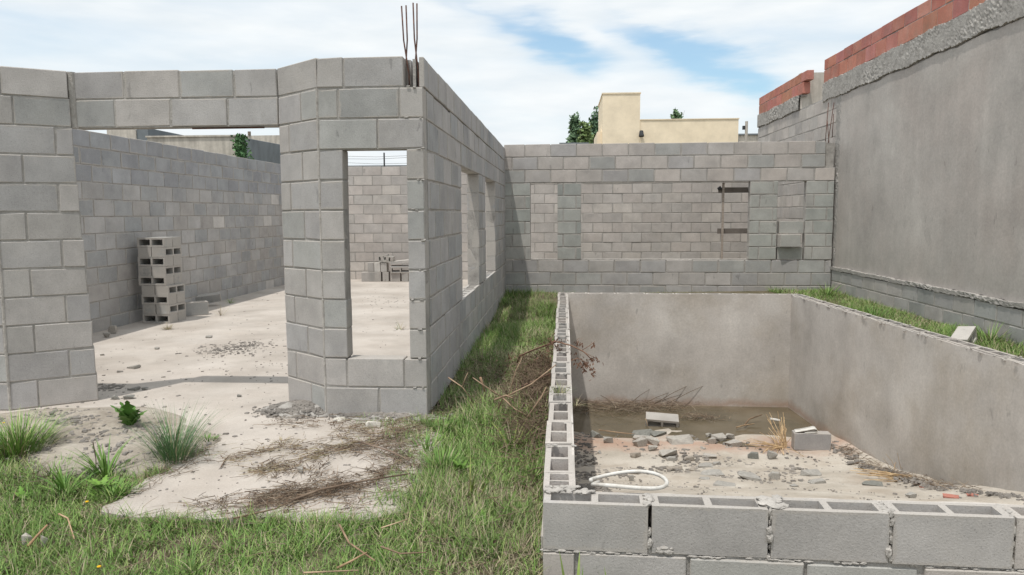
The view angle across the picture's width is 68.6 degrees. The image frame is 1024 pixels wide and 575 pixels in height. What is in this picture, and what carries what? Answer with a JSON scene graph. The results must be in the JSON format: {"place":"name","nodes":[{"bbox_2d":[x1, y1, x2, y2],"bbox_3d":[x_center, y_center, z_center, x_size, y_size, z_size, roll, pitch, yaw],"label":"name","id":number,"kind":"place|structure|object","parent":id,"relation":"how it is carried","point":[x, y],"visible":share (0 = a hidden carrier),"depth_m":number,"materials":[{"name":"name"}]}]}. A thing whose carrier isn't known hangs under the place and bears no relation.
{"place":"outdoors","nodes":[
{"label":"outdoors","id":0,"kind":"place"},
{"bbox_2d":[0,0,926,165],"label":"sky","id":1,"kind":"structure","parent":0,"point":[522,67],"materials":[{"name":"blue"}]},
{"bbox_2d":[0,290,1023,574],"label":"ground","id":2,"kind":"structure","parent":0,"point":[330,550],"depth_m":3.22,"materials":[{"name":"plant"}]},
{"bbox_2d":[12,486,35,499],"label":"broad leaf weed","id":3,"kind":"object","parent":2,"relation":"on","point":[21,492],"visible":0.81,"depth_m":3.66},
{"bbox_2d":[0,422,53,465],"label":"grass tuft","id":4,"kind":"object","parent":2,"relation":"on","point":[15,448],"visible":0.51,"depth_m":4.27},
{"bbox_2d":[0,407,84,461],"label":"grass tuft","id":5,"kind":"object","parent":2,"relation":"on","point":[23,436],"visible":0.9,"depth_m":4.42,"materials":[{"name":"plant"}]},
{"bbox_2d":[29,464,97,495],"bbox_3d":[-2.260,0.945,3.750,0.334,0.189,0.361,0,6,4],"label":"broad grass plant","id":6,"kind":"object","parent":2,"relation":"on","point":[60,479],"visible":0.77,"depth_m":3.78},
{"bbox_2d":[38,466,120,500],"bbox_3d":[-2.201,0.989,3.828,0.427,0.107,0.395,-5,7,-40],"label":"grass tuft","id":7,"kind":"object","parent":2,"relation":"on","point":[80,492],"visible":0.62,"depth_m":3.82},
{"bbox_2d":[0,406,186,450],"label":"dirt mound","id":8,"kind":"object","parent":2,"relation":"on","point":[111,422],"visible":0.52,"depth_m":4.94,"materials":[{"name":"soil"}]},
{"bbox_2d":[0,399,228,459],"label":"dirt mound crumbs","id":9,"kind":"object","parent":8,"relation":"on","point":[74,420],"visible":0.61,"depth_m":4.90,"materials":[{"name":"soil"}]},
{"bbox_2d":[110,400,146,424],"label":"thistle plant","id":10,"kind":"object","parent":8,"relation":"on","point":[128,415],"visible":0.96,"depth_m":4.78,"materials":[{"name":"green plant"}]},
{"bbox_2d":[58,434,142,478],"bbox_3d":[-2.209,0.918,3.987,0.352,0.196,0.439,2,6,18],"label":"broad grass plant","id":11,"kind":"object","parent":2,"relation":"on","point":[104,466],"visible":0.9,"depth_m":4.01,"materials":[{"name":"plant"}]},
{"bbox_2d":[84,475,118,488],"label":"broad leaf weed","id":12,"kind":"object","parent":2,"relation":"on","point":[98,484],"visible":0.88,"depth_m":3.80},
{"bbox_2d":[83,475,146,502],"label":"grass tuft","id":13,"kind":"object","parent":2,"relation":"on","point":[93,492],"visible":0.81,"depth_m":3.75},
{"bbox_2d":[16,424,221,483],"bbox_3d":[-2.326,0.966,4.473,1.260,0.147,1.060,0,6,4],"label":"dirt mound","id":14,"kind":"object","parent":2,"relation":"on","point":[60,448],"visible":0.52,"depth_m":4.29,"materials":[{"name":"soil"}]},
{"bbox_2d":[1,455,99,487],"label":"grass tuft","id":15,"kind":"object","parent":14,"relation":"on","point":[48,473],"visible":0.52,"depth_m":4.02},
{"bbox_2d":[3,423,268,477],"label":"dirt mound crumbs","id":16,"kind":"object","parent":14,"relation":"on","point":[118,444],"visible":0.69,"depth_m":4.41,"materials":[{"name":"soil"}]},
{"bbox_2d":[106,401,224,463],"bbox_3d":[-1.905,0.805,4.251,0.705,0.326,0.723,0,6,4],"label":"grass tuft","id":17,"kind":"object","parent":14,"relation":"on","point":[170,447],"visible":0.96,"depth_m":4.20,"materials":[{"name":"plant"}]},
{"bbox_2d":[107,129,179,140],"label":"beige building","id":18,"kind":"structure","parent":2,"relation":"on","point":[140,134],"depth_m":26.61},
{"bbox_2d":[145,135,240,155],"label":"stained parapet","id":19,"kind":"structure","parent":2,"relation":"on","point":[221,144],"depth_m":22.36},
{"bbox_2d":[0,279,467,526],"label":"concrete slab","id":20,"kind":"structure","parent":2,"relation":"on","point":[214,386],"depth_m":5.88,"materials":[{"name":"concrete"}]},
{"bbox_2d":[0,296,8,410],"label":"block wall","id":21,"kind":"structure","parent":20,"relation":"on","point":[3,394],"depth_m":5.28,"materials":[{"name":"concrete"}]},
{"bbox_2d":[0,66,98,410],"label":"block wall","id":22,"kind":"structure","parent":20,"relation":"on","point":[49,350],"depth_m":5.33,"materials":[{"name":"concrete"}]},
{"bbox_2d":[74,69,279,129],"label":"block lintel","id":23,"kind":"structure","parent":22,"relation":"attached to","point":[194,99],"depth_m":5.34,"materials":[{"name":"concrete"}]},
{"bbox_2d":[143,312,177,323],"bbox_3d":[-4.522,0.390,9.647,0.374,0.123,0.178,1,6,8],"label":"concrete block","id":24,"kind":"object","parent":20,"relation":"on","point":[161,319],"depth_m":9.58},
{"bbox_2d":[143,304,156,313],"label":"concrete block","id":25,"kind":"object","parent":24,"relation":"on","point":[149,309],"depth_m":9.56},
{"bbox_2d":[141,294,176,304],"bbox_3d":[-4.524,0.149,9.619,0.374,0.123,0.178,1,6,8],"label":"concrete block","id":26,"kind":"object","parent":25,"relation":"on","point":[158,299],"depth_m":9.55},
{"bbox_2d":[142,285,154,294],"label":"concrete block","id":27,"kind":"object","parent":26,"relation":"on","point":[148,290],"depth_m":9.53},
{"bbox_2d":[152,292,184,302],"bbox_3d":[-4.498,0.130,9.803,0.374,0.122,0.178,1,6,8],"label":"concrete block","id":28,"kind":"object","parent":25,"relation":"on","point":[180,297],"depth_m":9.76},
{"bbox_2d":[155,283,184,294],"bbox_3d":[-4.414,0.021,9.690,0.178,0.123,0.374,1,6,8],"label":"concrete block","id":29,"kind":"object","parent":28,"relation":"on","point":[171,289],"depth_m":9.59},
{"bbox_2d":[138,275,173,285],"bbox_3d":[-4.552,-0.093,9.596,0.373,0.122,0.178,1,6,8],"label":"concrete block","id":30,"kind":"object","parent":29,"relation":"on","point":[156,280],"depth_m":9.53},
{"bbox_2d":[149,274,181,283],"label":"concrete block","id":31,"kind":"object","parent":29,"relation":"on","point":[177,278],"depth_m":9.74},
{"bbox_2d":[138,266,153,275],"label":"concrete block","id":32,"kind":"object","parent":31,"relation":"on","point":[145,270],"depth_m":9.51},
{"bbox_2d":[138,256,172,265],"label":"concrete block","id":33,"kind":"object","parent":32,"relation":"on","point":[155,261],"depth_m":9.51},
{"bbox_2d":[152,265,181,275],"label":"concrete block","id":34,"kind":"object","parent":31,"relation":"on","point":[166,270],"depth_m":9.53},
{"bbox_2d":[148,256,181,265],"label":"concrete block","id":35,"kind":"object","parent":34,"relation":"on","point":[177,260],"depth_m":9.71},
{"bbox_2d":[138,247,151,256],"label":"concrete block","id":36,"kind":"object","parent":35,"relation":"on","point":[144,251],"depth_m":9.49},
{"bbox_2d":[137,237,172,246],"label":"concrete block","id":37,"kind":"object","parent":36,"relation":"on","point":[154,241],"depth_m":9.49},
{"bbox_2d":[151,246,181,256],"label":"concrete block","id":38,"kind":"object","parent":35,"relation":"on","point":[166,251],"depth_m":9.51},
{"bbox_2d":[147,237,180,246],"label":"concrete block","id":39,"kind":"object","parent":38,"relation":"on","point":[176,241],"depth_m":9.68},
{"bbox_2d":[156,302,185,313],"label":"concrete block","id":40,"kind":"object","parent":24,"relation":"on","point":[172,308],"depth_m":9.60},
{"bbox_2d":[72,129,284,332],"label":"block wall","id":41,"kind":"structure","parent":20,"relation":"on","point":[219,214],"depth_m":10.66,"materials":[{"name":"concrete"}]},
{"bbox_2d":[186,301,208,315],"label":"concrete block","id":42,"kind":"object","parent":20,"relation":"on","point":[193,308],"depth_m":10.30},
{"bbox_2d":[195,292,220,302],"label":"concrete block","id":43,"kind":"object","parent":20,"relation":"on","point":[212,297],"depth_m":11.33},
{"bbox_2d":[5,402,459,497],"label":"dry stems","id":44,"kind":"object","parent":20,"relation":"on","point":[199,453],"visible":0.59,"depth_m":4.06,"materials":[{"name":"plant"}]},
{"bbox_2d":[46,286,446,505],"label":"slab crumbs","id":45,"kind":"object","parent":20,"relation":"on","point":[104,386],"visible":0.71,"depth_m":7.28,"materials":[{"name":"concrete"}]},
{"bbox_2d":[244,400,334,420],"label":"mortar heap crumbs","id":46,"kind":"object","parent":20,"relation":"on","point":[299,405],"visible":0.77,"depth_m":5.17,"materials":[{"name":"concrete"}]},
{"bbox_2d":[260,401,328,418],"bbox_3d":[-1.478,0.874,5.277,0.660,0.166,0.460,0,6,4],"label":"mortar heap","id":47,"kind":"object","parent":20,"relation":"on","point":[287,405],"visible":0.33,"depth_m":5.14,"materials":[{"name":"concrete"}]},
{"bbox_2d":[277,58,324,410],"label":"block wall","id":48,"kind":"structure","parent":20,"relation":"on","point":[297,84],"depth_m":5.20,"materials":[{"name":"concrete"}]},
{"bbox_2d":[174,410,457,522],"bbox_3d":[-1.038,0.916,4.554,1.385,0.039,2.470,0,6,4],"label":"dry stems","id":49,"kind":"object","parent":20,"relation":"on","point":[263,500],"visible":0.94,"depth_m":3.99,"materials":[{"name":"plant"}]},
{"bbox_2d":[291,473,409,500],"bbox_3d":[-0.791,0.984,3.733,0.619,0.037,0.024,-4,7,-32],"label":"branch","id":50,"kind":"object","parent":49,"relation":"on","point":[314,491],"visible":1,"depth_m":3.70,"materials":[{"name":"brown wood"}]},
{"bbox_2d":[205,416,434,478],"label":"dry stems","id":51,"kind":"object","parent":20,"relation":"on","point":[341,445],"visible":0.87,"depth_m":4.34,"materials":[{"name":"plant"}]},
{"bbox_2d":[315,56,430,413],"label":"block wall","id":52,"kind":"structure","parent":20,"relation":"on","point":[370,104],"depth_m":5.01,"materials":[{"name":"concrete"}]},
{"bbox_2d":[401,6,409,84],"bbox_3d":[-0.699,-1.483,4.958,0.060,0.733,0.011,0,6,4],"label":"steel rebar","id":53,"kind":"object","parent":52,"relation":"attached to","point":[404,44],"visible":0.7,"depth_m":4.94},
{"bbox_2d":[412,3,418,86],"bbox_3d":[-0.630,-1.488,4.932,0.039,0.746,0.011,0,6,4],"label":"steel rebar","id":54,"kind":"object","parent":52,"relation":"attached to","point":[415,43],"visible":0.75,"depth_m":4.92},
{"bbox_2d":[306,412,453,423],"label":"mortar heap crumbs","id":55,"kind":"object","parent":20,"relation":"on","point":[389,414],"visible":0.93,"depth_m":5.07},
{"bbox_2d":[335,413,445,422],"bbox_3d":[-0.857,0.913,5.092,0.900,0.118,0.260,0,6,4],"label":"mortar heap","id":56,"kind":"object","parent":20,"relation":"on","point":[361,419],"visible":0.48,"depth_m":5.02,"materials":[{"name":"concrete"}]},
{"bbox_2d":[390,272,401,281],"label":"concrete block","id":57,"kind":"object","parent":20,"relation":"on","point":[395,277],"depth_m":15.36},
{"bbox_2d":[390,265,408,272],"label":"concrete block","id":58,"kind":"object","parent":57,"relation":"on","point":[400,270],"depth_m":15.34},
{"bbox_2d":[405,428,448,451],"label":"grass tuft","id":59,"kind":"object","parent":20,"relation":"on","point":[426,442],"visible":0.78,"depth_m":4.46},
{"bbox_2d":[406,57,505,410],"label":"block wall","id":60,"kind":"structure","parent":20,"relation":"on","point":[461,137],"depth_m":6.46,"materials":[{"name":"concrete"}]},
{"bbox_2d":[230,133,253,159],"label":"ivy plant","id":61,"kind":"object","parent":2,"relation":"on","point":[240,144],"visible":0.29,"depth_m":21.76,"materials":[{"name":"green plant"}]},
{"bbox_2d":[244,138,280,163],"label":"grey side wall","id":62,"kind":"structure","parent":2,"relation":"on","point":[265,151],"depth_m":26.49,"materials":[{"name":"concrete"}]},
{"bbox_2d":[248,131,279,143],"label":"pale house","id":63,"kind":"structure","parent":2,"relation":"on","point":[275,139],"depth_m":36.36,"materials":[{"name":"paint"}]},
{"bbox_2d":[0,488,541,574],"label":"dry stems","id":64,"kind":"object","parent":2,"relation":"on","point":[255,538],"visible":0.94,"depth_m":3.14,"materials":[{"name":"plant"}]},
{"bbox_2d":[338,524,374,560],"bbox_3d":[-0.645,1.033,3.037,0.035,0.010,0.398,-4,7,-32],"label":"stick","id":65,"kind":"object","parent":2,"relation":"on","point":[348,541],"visible":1,"depth_m":3.02,"materials":[{"name":"brown wood"}]},
{"bbox_2d":[420,415,461,432],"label":"grass tuft","id":66,"kind":"object","parent":2,"relation":"on","point":[447,425],"visible":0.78,"depth_m":4.81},
{"bbox_2d":[414,442,471,473],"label":"grass tuft","id":67,"kind":"object","parent":2,"relation":"on","point":[443,459],"visible":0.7,"depth_m":4.12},
{"bbox_2d":[446,453,498,498],"bbox_3d":[-0.193,0.925,3.730,0.298,0.214,0.386,0,6,4],"label":"grass tuft","id":68,"kind":"object","parent":2,"relation":"on","point":[471,487],"visible":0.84,"depth_m":3.67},
{"bbox_2d":[419,286,572,435],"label":"grass","id":69,"kind":"structure","parent":2,"relation":"on","point":[494,331],"depth_m":7.13,"materials":[{"name":"plant"}]},
{"bbox_2d":[440,339,531,414],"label":"dry stems","id":70,"kind":"object","parent":69,"relation":"on","point":[463,369],"visible":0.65,"depth_m":6.27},
{"bbox_2d":[445,329,553,542],"bbox_3d":[0.019,0.684,5.665,0.818,0.344,5.402,0,6,4],"label":"dead bush","id":71,"kind":"object","parent":69,"relation":"on","point":[539,385],"visible":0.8,"depth_m":4.99,"materials":[{"name":"plant"}]},
{"bbox_2d":[448,358,555,418],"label":"dead branches","id":72,"kind":"object","parent":69,"relation":"on","point":[509,396],"visible":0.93,"depth_m":5.00,"materials":[{"name":"brown wood"}]},
{"bbox_2d":[478,420,539,451],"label":"grass tuft","id":73,"kind":"object","parent":2,"relation":"on","point":[507,440],"visible":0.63,"depth_m":4.43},
{"bbox_2d":[348,166,748,279],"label":"block wall","id":74,"kind":"structure","parent":2,"relation":"on","point":[659,220],"depth_m":15.45,"materials":[{"name":"concrete"}]},
{"bbox_2d":[495,333,602,391],"bbox_3d":[0.245,0.688,5.993,0.957,0.614,1.413,0,6,4],"label":"dead shrub","id":75,"kind":"object","parent":2,"relation":"on","point":[584,364],"visible":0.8,"depth_m":6.04,"materials":[{"name":"plant"}]},
{"bbox_2d":[566,111,581,142],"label":"poplar tree","id":76,"kind":"object","parent":2,"relation":"on","point":[574,126],"visible":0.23,"depth_m":48.79,"materials":[{"name":"green plant"}]},
{"bbox_2d":[577,120,594,143],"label":"poplar tree","id":77,"kind":"object","parent":2,"relation":"on","point":[585,132],"visible":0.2,"depth_m":46.87,"materials":[{"name":"green plant"}]},
{"bbox_2d":[588,106,597,143],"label":"poplar tree","id":78,"kind":"object","parent":2,"relation":"on","point":[594,122],"visible":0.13,"depth_m":48.74,"materials":[{"name":"green plant"}]},
{"bbox_2d":[594,92,739,143],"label":"cream building","id":79,"kind":"structure","parent":2,"relation":"on","point":[620,120],"depth_m":33.13,"materials":[{"name":"paint"}]},
{"bbox_2d":[504,141,834,293],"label":"block wall","id":80,"kind":"structure","parent":2,"relation":"on","point":[762,168],"depth_m":11.60,"materials":[{"name":"concrete"}]},
{"bbox_2d":[717,182,747,258],"bbox_3d":[3.418,-1.038,11.651,0.483,1.180,0.087,0,6,4],"label":"wooden prop","id":81,"kind":"object","parent":80,"relation":"on","point":[723,190],"visible":1,"depth_m":11.65,"materials":[{"name":"wood"}]},
{"bbox_2d":[776,247,802,259],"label":"concrete block","id":82,"kind":"structure","parent":80,"relation":"on","point":[788,253],"depth_m":11.54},
{"bbox_2d":[776,234,800,246],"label":"concrete block","id":83,"kind":"structure","parent":82,"relation":"on","point":[788,240],"depth_m":11.43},
{"bbox_2d":[777,221,803,233],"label":"concrete block","id":84,"kind":"structure","parent":83,"relation":"on","point":[786,227],"depth_m":11.51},
{"bbox_2d":[670,109,684,118],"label":"bushy tree","id":85,"kind":"object","parent":2,"relation":"on","point":[676,114],"visible":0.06,"depth_m":60.04,"materials":[{"name":"green plant"}]},
{"bbox_2d":[738,133,757,141],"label":"grey building","id":86,"kind":"structure","parent":2,"relation":"on","point":[752,137],"depth_m":44.49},
{"bbox_2d":[540,292,1023,574],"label":"swimming pool","id":87,"kind":"structure","parent":2,"relation":"in","point":[937,406],"depth_m":6.15,"materials":[{"name":"concrete"}]},
{"bbox_2d":[589,470,668,490],"bbox_3d":[0.485,0.807,3.122,0.327,0.050,0.355,-1,-5,-8],"label":"plastic hose","id":88,"kind":"object","parent":87,"relation":"on","point":[597,483],"visible":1,"depth_m":3.08,"materials":[{"name":"plastic"}]},
{"bbox_2d":[557,286,1023,356],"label":"grass","id":89,"kind":"structure","parent":2,"relation":"on","point":[943,328],"depth_m":8.48,"materials":[{"name":"plant"}]},
{"bbox_2d":[813,281,842,297],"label":"grass tuft","id":90,"kind":"object","parent":2,"relation":"on","point":[829,291],"visible":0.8,"depth_m":10.66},
{"bbox_2d":[824,143,833,260],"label":"concrete column","id":91,"kind":"structure","parent":2,"relation":"on","point":[829,157],"depth_m":11.36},
{"bbox_2d":[757,0,1023,344],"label":"neighbour wall","id":92,"kind":"structure","parent":2,"relation":"on","point":[926,98],"depth_m":8.48,"materials":[{"name":"concrete"}]},
{"bbox_2d":[798,72,823,108],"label":"rendered pillar","id":93,"kind":"structure","parent":92,"relation":"attached to","point":[814,95],"depth_m":13.10,"materials":[{"name":"paint"}]},
{"bbox_2d":[951,326,976,342],"bbox_3d":[4.035,0.463,6.702,0.144,0.125,0.342,-3,16,44],"label":"concrete block","id":94,"kind":"object","parent":2,"relation":"on","point":[966,333],"depth_m":6.70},
{"bbox_2d":[972,321,1013,342],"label":"grass tuft","id":95,"kind":"object","parent":2,"relation":"on","point":[988,338],"visible":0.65,"depth_m":6.90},
{"bbox_2d":[573,428,1023,504],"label":"pool floor","id":96,"kind":"structure","parent":0,"point":[614,455],"depth_m":7.21,"materials":[{"name":"concrete"}]},
{"bbox_2d":[632,437,647,446],"bbox_3d":[1.451,1.758,8.507,0.155,0.098,0.103,-5,7,-15],"label":"concrete fragment","id":97,"kind":"object","parent":96,"relation":"on","point":[640,442],"visible":1,"depth_m":8.47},
{"bbox_2d":[646,436,659,445],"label":"concrete fragment","id":98,"kind":"object","parent":96,"relation":"on","point":[651,440],"visible":0.83,"depth_m":8.52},
{"bbox_2d":[658,449,676,455],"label":"concrete fragment","id":99,"kind":"object","parent":96,"relation":"on","point":[665,452],"visible":1,"depth_m":8.10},
{"bbox_2d":[666,434,693,444],"bbox_3d":[1.962,1.751,8.612,0.347,0.096,0.224,2,5,-6],"label":"concrete fragment","id":100,"kind":"object","parent":96,"relation":"on","point":[680,439],"visible":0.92,"depth_m":8.54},
{"bbox_2d":[572,403,819,446],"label":"puddle water","id":101,"kind":"structure","parent":96,"relation":"on","point":[730,422],"depth_m":9.53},
{"bbox_2d":[632,429,652,435],"bbox_3d":[1.568,1.746,8.999,0.266,0.064,0.205,-3,4,20],"label":"concrete fragment","id":102,"kind":"object","parent":101,"relation":"on","point":[645,432],"visible":0.66,"depth_m":8.96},
{"bbox_2d":[572,397,713,419],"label":"dry stems","id":103,"kind":"object","parent":101,"relation":"on","point":[625,406],"visible":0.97,"depth_m":10.14,"materials":[{"name":"plant"}]},
{"bbox_2d":[645,412,678,426],"bbox_3d":[1.876,1.674,9.387,0.402,0.132,0.192,4,20,9],"label":"concrete block","id":104,"kind":"object","parent":101,"relation":"in","point":[657,419],"depth_m":9.36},
{"bbox_2d":[679,412,726,421],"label":"dry stems","id":105,"kind":"object","parent":101,"relation":"on","point":[698,415],"visible":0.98,"depth_m":9.66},
{"bbox_2d":[700,469,723,475],"bbox_3d":[1.901,1.780,7.164,0.233,0.041,0.150,-1,6,-9],"label":"concrete fragment","id":106,"kind":"object","parent":96,"relation":"on","point":[715,472],"visible":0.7,"depth_m":7.14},
{"bbox_2d":[713,480,734,485],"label":"concrete fragment","id":107,"kind":"object","parent":96,"relation":"on","point":[720,483],"visible":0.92,"depth_m":6.54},
{"bbox_2d":[724,439,741,446],"bbox_3d":[2.518,1.770,8.523,0.172,0.063,0.128,-3,6,-9],"label":"concrete fragment","id":108,"kind":"object","parent":96,"relation":"on","point":[734,443],"visible":1,"depth_m":8.47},
{"bbox_2d":[737,471,761,480],"bbox_3d":[2.205,1.759,6.972,0.220,0.052,0.184,2,6,17],"label":"concrete fragment","id":109,"kind":"object","parent":96,"relation":"on","point":[747,475],"visible":0.95,"depth_m":6.93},
{"bbox_2d":[744,433,802,455],"bbox_3d":[2.867,1.764,8.410,0.495,0.062,0.742,-1,6,-4],"label":"straw bundle","id":110,"kind":"object","parent":96,"relation":"on","point":[776,446],"visible":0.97,"depth_m":8.38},
{"bbox_2d":[763,411,791,446],"bbox_3d":[2.968,1.600,8.512,0.376,0.376,0.308,-2,6,-18],"label":"straw bundle","id":111,"kind":"object","parent":96,"relation":"on","point":[782,439],"visible":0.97,"depth_m":8.47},
{"bbox_2d":[574,432,1023,503],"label":"rubble crumbs","id":112,"kind":"object","parent":96,"relation":"on","point":[835,450],"visible":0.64,"depth_m":7.31,"materials":[{"name":"concrete"}]},
{"bbox_2d":[791,430,830,449],"bbox_3d":[3.327,1.701,8.340,0.393,0.194,0.132,0,6,7],"label":"concrete block","id":113,"kind":"object","parent":96,"relation":"on","point":[818,440],"depth_m":8.28,"materials":[{"name":"concrete"}]},
{"bbox_2d":[794,426,817,432],"bbox_3d":[3.261,1.576,8.329,0.240,0.057,0.100,1,6,8],"label":"folded sheet","id":114,"kind":"object","parent":113,"relation":"on","point":[811,429],"visible":1,"depth_m":8.31,"materials":[{"name":"paper"}]},
{"bbox_2d":[800,469,821,475],"bbox_3d":[2.835,1.769,7.112,0.200,0.068,0.123,1,5,-10],"label":"concrete fragment","id":115,"kind":"object","parent":96,"relation":"on","point":[811,472],"visible":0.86,"depth_m":7.09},
{"bbox_2d":[862,480,883,486],"bbox_3d":[3.198,1.746,6.656,0.176,0.033,0.119,1,6,15],"label":"concrete fragment","id":116,"kind":"object","parent":96,"relation":"on","point":[873,483],"visible":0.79,"depth_m":6.63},
{"bbox_2d":[851,468,912,481],"bbox_3d":[3.463,1.734,6.860,0.673,0.062,0.239,1,6,15],"label":"straw bundle","id":117,"kind":"object","parent":96,"relation":"on","point":[883,473],"visible":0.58,"depth_m":6.90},
{"bbox_2d":[832,444,983,490],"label":"dry stems","id":118,"kind":"object","parent":96,"relation":"on","point":[886,470],"visible":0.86,"depth_m":7.10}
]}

